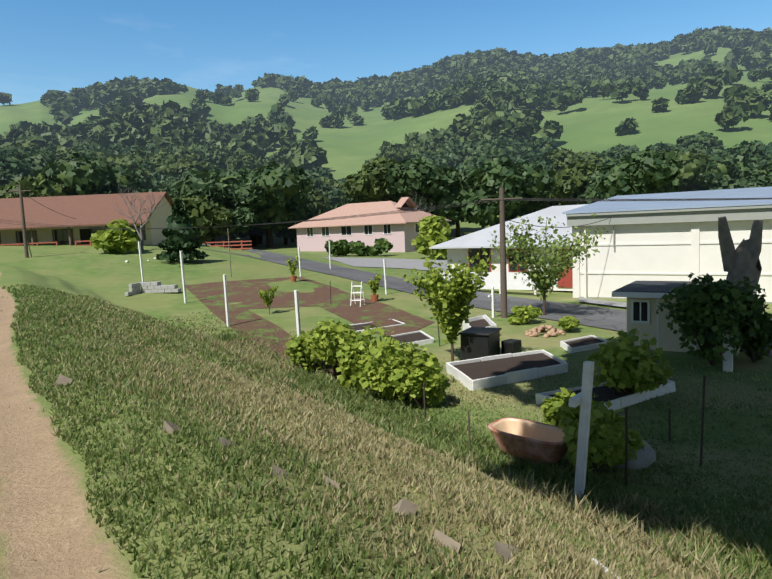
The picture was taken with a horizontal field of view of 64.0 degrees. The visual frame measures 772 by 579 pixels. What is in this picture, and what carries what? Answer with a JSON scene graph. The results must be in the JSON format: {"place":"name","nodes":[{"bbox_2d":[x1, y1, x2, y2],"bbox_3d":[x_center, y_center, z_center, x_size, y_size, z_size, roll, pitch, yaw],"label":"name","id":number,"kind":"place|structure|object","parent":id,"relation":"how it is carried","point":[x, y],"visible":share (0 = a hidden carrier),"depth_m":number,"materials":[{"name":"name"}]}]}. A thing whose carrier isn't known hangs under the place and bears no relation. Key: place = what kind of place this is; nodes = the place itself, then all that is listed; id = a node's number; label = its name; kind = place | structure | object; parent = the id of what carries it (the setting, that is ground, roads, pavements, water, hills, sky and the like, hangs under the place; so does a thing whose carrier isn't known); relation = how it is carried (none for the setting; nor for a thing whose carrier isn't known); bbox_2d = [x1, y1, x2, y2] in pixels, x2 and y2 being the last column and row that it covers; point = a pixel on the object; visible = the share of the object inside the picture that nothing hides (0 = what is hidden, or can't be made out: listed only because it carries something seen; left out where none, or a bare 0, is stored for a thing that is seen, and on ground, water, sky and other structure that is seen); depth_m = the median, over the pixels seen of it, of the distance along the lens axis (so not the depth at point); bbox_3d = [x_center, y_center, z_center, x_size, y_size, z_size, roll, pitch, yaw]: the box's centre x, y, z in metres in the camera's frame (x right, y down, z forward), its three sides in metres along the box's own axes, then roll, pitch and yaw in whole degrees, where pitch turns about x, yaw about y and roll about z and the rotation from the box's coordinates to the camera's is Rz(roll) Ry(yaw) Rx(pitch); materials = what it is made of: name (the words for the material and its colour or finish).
{"place":"outdoors","nodes":[
{"label":"outdoors","id":0,"kind":"place"},
{"bbox_2d":[185,277,338,310],"bbox_3d":[-6.605,0.117,34.473,8.879,0.821,10.527,-6,7,-32],"label":"dirt patch","id":1,"kind":"object","parent":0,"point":[210,296],"visible":0.62,"depth_m":33.57,"materials":[{"name":"brown soil"}]},
{"bbox_2d":[0,45,771,578],"bbox_3d":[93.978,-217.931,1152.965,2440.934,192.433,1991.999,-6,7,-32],"label":"ground","id":2,"kind":"structure","parent":0,"point":[50,525],"depth_m":14.03,"materials":[{"name":"green plant"}]},
{"bbox_2d":[8,185,31,257],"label":"utility pole","id":3,"kind":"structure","parent":2,"relation":"on","point":[25,238],"depth_m":49.47,"materials":[{"name":"brown wood"}]},
{"bbox_2d":[0,192,771,234],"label":"overhead wires","id":4,"kind":"object","parent":3,"relation":"attached to","point":[521,199],"visible":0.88,"depth_m":27.87,"materials":[{"name":"black metal"}]},
{"bbox_2d":[0,192,173,245],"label":"long building","id":5,"kind":"structure","parent":2,"relation":"on","point":[91,214],"depth_m":61.25,"materials":[{"name":"beige paint"}]},
{"bbox_2d":[138,242,143,281],"bbox_3d":[-14.855,-1.532,37.494,0.133,2.754,0.128,2,7,35],"label":"white post","id":6,"kind":"object","parent":2,"relation":"on","point":[140,257],"visible":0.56,"depth_m":37.45,"materials":[{"name":"paint"}]},
{"bbox_2d":[114,185,169,249],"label":"grey bare tree","id":7,"kind":"object","parent":2,"relation":"on","point":[140,234],"visible":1,"depth_m":55.30,"materials":[{"name":"grey plant"}]},
{"bbox_2d":[125,281,181,295],"bbox_3d":[-12.556,-0.066,33.335,2.412,0.590,1.591,-1,6,11],"label":"block stack","id":8,"kind":"object","parent":2,"relation":"on","point":[150,287],"visible":0.98,"depth_m":33.72,"materials":[{"name":"grey concrete"}]},
{"bbox_2d":[156,198,209,261],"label":"conifer tree","id":9,"kind":"object","parent":2,"relation":"on","point":[183,240],"depth_m":46.18,"materials":[{"name":"green plant"}]},
{"bbox_2d":[179,251,186,302],"bbox_3d":[-10.136,-0.473,30.920,0.103,2.933,0.153,2,7,35],"label":"white post","id":10,"kind":"object","parent":2,"relation":"on","point":[183,277],"visible":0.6,"depth_m":30.86,"materials":[{"name":"paint"}]},
{"bbox_2d":[223,274,229,326],"bbox_3d":[-6.671,0.619,25.866,0.102,2.501,0.114,2,7,35],"label":"white post","id":11,"kind":"object","parent":2,"relation":"on","point":[226,300],"visible":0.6,"depth_m":25.82,"materials":[{"name":"paint"}]},
{"bbox_2d":[202,240,251,250],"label":"wooden fence","id":12,"kind":"object","parent":2,"relation":"on","point":[241,244],"visible":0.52,"depth_m":69.81,"materials":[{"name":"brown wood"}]},
{"bbox_2d":[2,283,453,405],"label":"grass","id":13,"kind":"structure","parent":2,"relation":"on","point":[63,310],"depth_m":15.59,"materials":[{"name":"green plant"}]},
{"bbox_2d":[227,229,231,276],"bbox_3d":[-10.078,-2.211,39.840,0.050,3.418,0.050,2,7,35],"label":"thin pole","id":14,"kind":"object","parent":2,"relation":"on","point":[229,253],"visible":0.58,"depth_m":39.80,"materials":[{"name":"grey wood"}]},
{"bbox_2d":[211,305,346,379],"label":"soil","id":15,"kind":"structure","parent":2,"relation":"on","point":[250,320],"depth_m":25.69,"materials":[{"name":"brown soil"}]},
{"bbox_2d":[54,374,520,562],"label":"flat stones","id":16,"kind":"object","parent":2,"relation":"on","point":[402,505],"visible":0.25,"depth_m":4.60,"materials":[{"name":"grey stone"}]},
{"bbox_2d":[294,290,300,336],"bbox_3d":[-2.772,1.324,19.645,0.147,2.617,0.112,2,7,35],"label":"white post","id":17,"kind":"object","parent":2,"relation":"on","point":[297,311],"visible":0.6,"depth_m":19.55,"materials":[{"name":"paint"}]},
{"bbox_2d":[298,247,301,276],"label":"white post","id":18,"kind":"object","parent":2,"relation":"on","point":[299,261],"visible":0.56,"depth_m":41.12,"materials":[{"name":"paint"}]},
{"bbox_2d":[329,241,330,268],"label":"white post","id":19,"kind":"object","parent":2,"relation":"on","point":[329,255],"visible":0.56,"depth_m":46.97,"materials":[{"name":"paint"}]},
{"bbox_2d":[290,276,378,301],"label":"plant pots","id":20,"kind":"object","parent":2,"relation":"on","point":[374,298],"visible":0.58,"depth_m":31.75,"materials":[{"name":"brown ceramic"}]},
{"bbox_2d":[288,197,451,251],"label":"pink house","id":21,"kind":"structure","parent":2,"relation":"on","point":[398,230],"depth_m":78.08,"materials":[{"name":"pink paint"}]},
{"bbox_2d":[314,289,433,335],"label":"soil","id":22,"kind":"structure","parent":2,"relation":"on","point":[374,313],"depth_m":28.61,"materials":[{"name":"brown soil"}]},
{"bbox_2d":[350,281,364,306],"bbox_3d":[-1.419,0.210,30.584,0.576,1.225,0.674,0,6,19],"label":"chair","id":23,"kind":"object","parent":22,"relation":"on","point":[353,292],"visible":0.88,"depth_m":30.51,"materials":[{"name":"white paint"}]},
{"bbox_2d":[350,319,404,332],"bbox_3d":[-0.788,1.568,25.661,3.461,0.155,1.560,-6,7,-32],"label":"raised bed","id":24,"kind":"object","parent":2,"relation":"on","point":[358,327],"visible":0.23,"depth_m":25.74,"materials":[{"name":"white paint"}]},
{"bbox_2d":[383,259,386,293],"bbox_3d":[-0.034,-0.560,34.114,0.140,2.262,0.109,2,7,35],"label":"white post","id":25,"kind":"object","parent":2,"relation":"on","point":[384,266],"visible":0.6,"depth_m":34.05,"materials":[{"name":"paint"}]},
{"bbox_2d":[323,257,447,271],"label":"driveway","id":26,"kind":"structure","parent":2,"relation":"on","point":[417,264],"depth_m":57.00,"materials":[{"name":"concrete"}]},
{"bbox_2d":[0,25,771,169],"bbox_3d":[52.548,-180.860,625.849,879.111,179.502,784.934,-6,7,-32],"label":"hillside trees","id":27,"kind":"object","parent":2,"relation":"on","point":[504,81],"visible":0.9,"depth_m":420.30,"materials":[{"name":"green plant"}]},
{"bbox_2d":[387,330,433,348],"bbox_3d":[0.803,1.828,22.398,1.653,0.193,2.490,-4,6,-11],"label":"raised bed","id":28,"kind":"object","parent":2,"relation":"on","point":[419,337],"visible":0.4,"depth_m":22.48,"materials":[{"name":"white paint"}]},
{"bbox_2d":[408,190,432,212],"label":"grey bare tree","id":29,"kind":"object","parent":2,"relation":"on","point":[419,202],"visible":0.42,"depth_m":90.71,"materials":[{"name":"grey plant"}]},
{"bbox_2d":[423,383,425,418],"bbox_3d":[0.845,2.572,13.408,0.040,1.140,0.099,-1,6,11],"label":"fence stake","id":30,"kind":"object","parent":2,"relation":"on","point":[424,400],"visible":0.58,"depth_m":13.37,"materials":[{"name":"grey metal"}]},
{"bbox_2d":[264,220,595,361],"bbox_3d":[1.203,-0.782,28.366,12.154,4.252,25.151,-6,7,-32],"label":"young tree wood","id":31,"kind":"object","parent":2,"relation":"on","point":[544,313],"visible":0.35,"depth_m":26.18,"materials":[{"name":"brown wood"}]},
{"bbox_2d":[258,203,608,343],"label":"young trees","id":32,"kind":"object","parent":31,"relation":"attached to","point":[455,296],"visible":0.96,"depth_m":24.36,"materials":[{"name":"green plant"}]},
{"bbox_2d":[90,214,771,472],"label":"garden shrubs","id":33,"kind":"object","parent":2,"relation":"on","point":[702,309],"visible":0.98,"depth_m":15.99,"materials":[{"name":"green plant"}]},
{"bbox_2d":[198,169,688,247],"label":"valley oak trunks","id":34,"kind":"object","parent":2,"relation":"on","point":[256,239],"depth_m":113.53,"materials":[{"name":"brown plant"}]},
{"bbox_2d":[0,130,771,241],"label":"tree line","id":35,"kind":"object","parent":34,"relation":"on","point":[210,188],"visible":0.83,"depth_m":100.97,"materials":[{"name":"green plant"}]},
{"bbox_2d":[467,410,470,446],"bbox_3d":[1.564,2.768,11.579,0.032,1.058,0.070,0,7,24],"label":"wood stake","id":36,"kind":"object","parent":2,"relation":"on","point":[469,427],"visible":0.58,"depth_m":11.54,"materials":[{"name":"brown wood"}]},
{"bbox_2d":[176,324,771,578],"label":"grass strip","id":37,"kind":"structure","parent":2,"relation":"on","point":[264,361],"depth_m":9.50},
{"bbox_2d":[462,315,496,329],"bbox_3d":[3.505,1.445,23.314,1.054,0.523,3.405,-2,6,0],"label":"raised garden bed","id":38,"kind":"object","parent":2,"relation":"on","point":[483,321],"visible":0.42,"depth_m":23.80,"materials":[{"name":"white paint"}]},
{"bbox_2d":[458,327,521,360],"bbox_3d":[3.244,1.682,19.060,1.523,0.910,1.605,1,7,29],"label":"compost bin","id":39,"kind":"object","parent":2,"relation":"on","point":[477,342],"visible":0.75,"depth_m":18.67,"materials":[{"name":"black plastic"}]},
{"bbox_2d":[488,287,494,317],"bbox_3d":[4.677,0.708,27.089,0.173,1.650,0.550,2,7,35],"label":"white post","id":40,"kind":"object","parent":2,"relation":"on","point":[492,295],"visible":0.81,"depth_m":26.98,"materials":[{"name":"paint"}]},
{"bbox_2d":[480,187,521,317],"bbox_3d":[5.016,-1.441,26.953,1.800,5.928,0.788,-3,6,-7],"label":"utility pole","id":41,"kind":"object","parent":2,"relation":"on","point":[503,285],"depth_m":26.61,"materials":[{"name":"brown wood"}]},
{"bbox_2d":[446,350,567,390],"bbox_3d":[3.464,2.198,17.205,3.760,0.330,2.150,-5,6,-22],"label":"raised bed","id":42,"kind":"object","parent":2,"relation":"on","point":[486,372],"visible":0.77,"depth_m":16.93,"materials":[{"name":"white paint"}]},
{"bbox_2d":[429,204,587,294],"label":"white roof shop","id":43,"kind":"structure","parent":2,"relation":"on","point":[458,248],"depth_m":36.52,"materials":[{"name":"paint"}]},
{"bbox_2d":[488,417,567,465],"bbox_3d":[2.574,2.731,10.991,0.783,0.536,1.547,-8,8,-44],"label":"bathtub","id":44,"kind":"object","parent":2,"relation":"on","point":[530,439],"visible":0.85,"depth_m":10.96,"materials":[{"name":"copper"}]},
{"bbox_2d":[302,317,763,473],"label":"garden shrub stems","id":45,"kind":"object","parent":2,"relation":"on","point":[420,402],"visible":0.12,"depth_m":16.92,"materials":[{"name":"brown wood"}]},
{"bbox_2d":[307,357,771,575],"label":"garden grass","id":46,"kind":"structure","parent":2,"relation":"on","point":[760,416],"depth_m":11.60,"materials":[{"name":"green plant"}]},
{"bbox_2d":[524,325,564,337],"bbox_3d":[5.769,1.485,22.676,1.501,0.423,1.400,-6,7,-32],"label":"rock pile","id":47,"kind":"object","parent":2,"relation":"on","point":[532,332],"visible":1,"depth_m":22.44,"materials":[{"name":"beige stone"}]},
{"bbox_2d":[568,361,593,498],"bbox_3d":[3.027,2.267,9.395,0.274,2.411,0.757,2,7,36],"label":"white post","id":48,"kind":"object","parent":2,"relation":"on","point":[583,398],"visible":0.81,"depth_m":9.25,"materials":[{"name":"paint"}]},
{"bbox_2d":[560,335,607,352],"bbox_3d":[6.480,1.797,20.294,2.219,0.220,1.111,-6,7,-32],"label":"raised bed","id":49,"kind":"object","parent":2,"relation":"on","point":[584,343],"visible":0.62,"depth_m":20.15,"materials":[{"name":"white paint"}]},
{"bbox_2d":[535,380,675,410],"bbox_3d":[5.230,2.424,14.496,3.349,0.286,1.531,-6,7,-32],"label":"raised bed","id":50,"kind":"object","parent":2,"relation":"on","point":[606,394],"visible":0.35,"depth_m":14.16,"materials":[{"name":"white paint"}]},
{"bbox_2d":[592,558,618,578],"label":"pvc pipe","id":51,"kind":"object","parent":2,"relation":"on","point":[596,562],"visible":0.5,"depth_m":4.49,"materials":[{"name":"white paint"}]},
{"bbox_2d":[625,407,627,485],"bbox_3d":[3.784,2.619,9.717,0.039,1.574,0.051,2,7,35],"label":"fence stake","id":52,"kind":"object","parent":2,"relation":"on","point":[626,446],"visible":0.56,"depth_m":9.69,"materials":[{"name":"black metal"}]},
{"bbox_2d":[607,440,655,468],"bbox_3d":[4.221,2.903,10.741,0.973,0.729,0.798,-6,7,-32],"label":"boulder","id":53,"kind":"object","parent":2,"relation":"on","point":[646,456],"visible":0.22,"depth_m":10.42,"materials":[{"name":"grey stone"}]},
{"bbox_2d":[562,187,771,303],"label":"hall","id":54,"kind":"structure","parent":2,"relation":"on","point":[660,241],"depth_m":30.16,"materials":[{"name":"white paint"}]},
{"bbox_2d":[668,408,670,441],"bbox_3d":[5.295,2.674,11.526,0.039,0.942,0.064,-4,6,-18],"label":"fence stake","id":55,"kind":"object","parent":2,"relation":"on","point":[669,417],"visible":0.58,"depth_m":11.50,"materials":[{"name":"black metal"}]},
{"bbox_2d":[612,281,755,355],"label":"garden shed","id":56,"kind":"structure","parent":2,"relation":"on","point":[643,301],"depth_m":19.29,"materials":[{"name":"beige paint"}]},
{"bbox_2d":[700,376,705,465],"bbox_3d":[5.280,2.352,10.310,0.108,1.858,0.039,-4,6,-16],"label":"fence stake","id":57,"kind":"object","parent":2,"relation":"on","point":[702,419],"visible":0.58,"depth_m":10.28,"materials":[{"name":"black metal"}]},
{"bbox_2d":[722,316,732,371],"bbox_3d":[9.079,1.584,16.403,0.252,1.773,0.228,2,7,35],"label":"white post","id":58,"kind":"object","parent":2,"relation":"on","point":[728,363],"visible":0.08,"depth_m":16.33,"materials":[{"name":"paint"}]},
{"bbox_2d":[718,216,762,294],"bbox_3d":[11.082,-0.165,19.296,1.766,4.264,1.621,-6,7,-32],"label":"dead tree stump","id":59,"kind":"object","parent":2,"relation":"on","point":[741,261],"visible":0.31,"depth_m":19.11,"materials":[{"name":"grey wood"}]},
{"bbox_2d":[0,0,771,104],"label":"sky","id":60,"kind":"structure","parent":0,"point":[61,45],"materials":[{"name":"blue"}]},
{"bbox_2d":[9,331,771,578],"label":"grass","id":61,"kind":"structure","parent":0,"point":[182,378],"depth_m":5.24,"materials":[{"name":"green plant"}]},
{"bbox_2d":[203,243,771,355],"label":"road","id":62,"kind":"structure","parent":0,"point":[607,318],"depth_m":31.19,"materials":[{"name":"grey asphalt"}]},
{"bbox_2d":[578,297,626,306],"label":"hall pavement","id":63,"kind":"structure","parent":0,"point":[611,303],"depth_m":29.63,"materials":[{"name":"concrete"}]}
]}

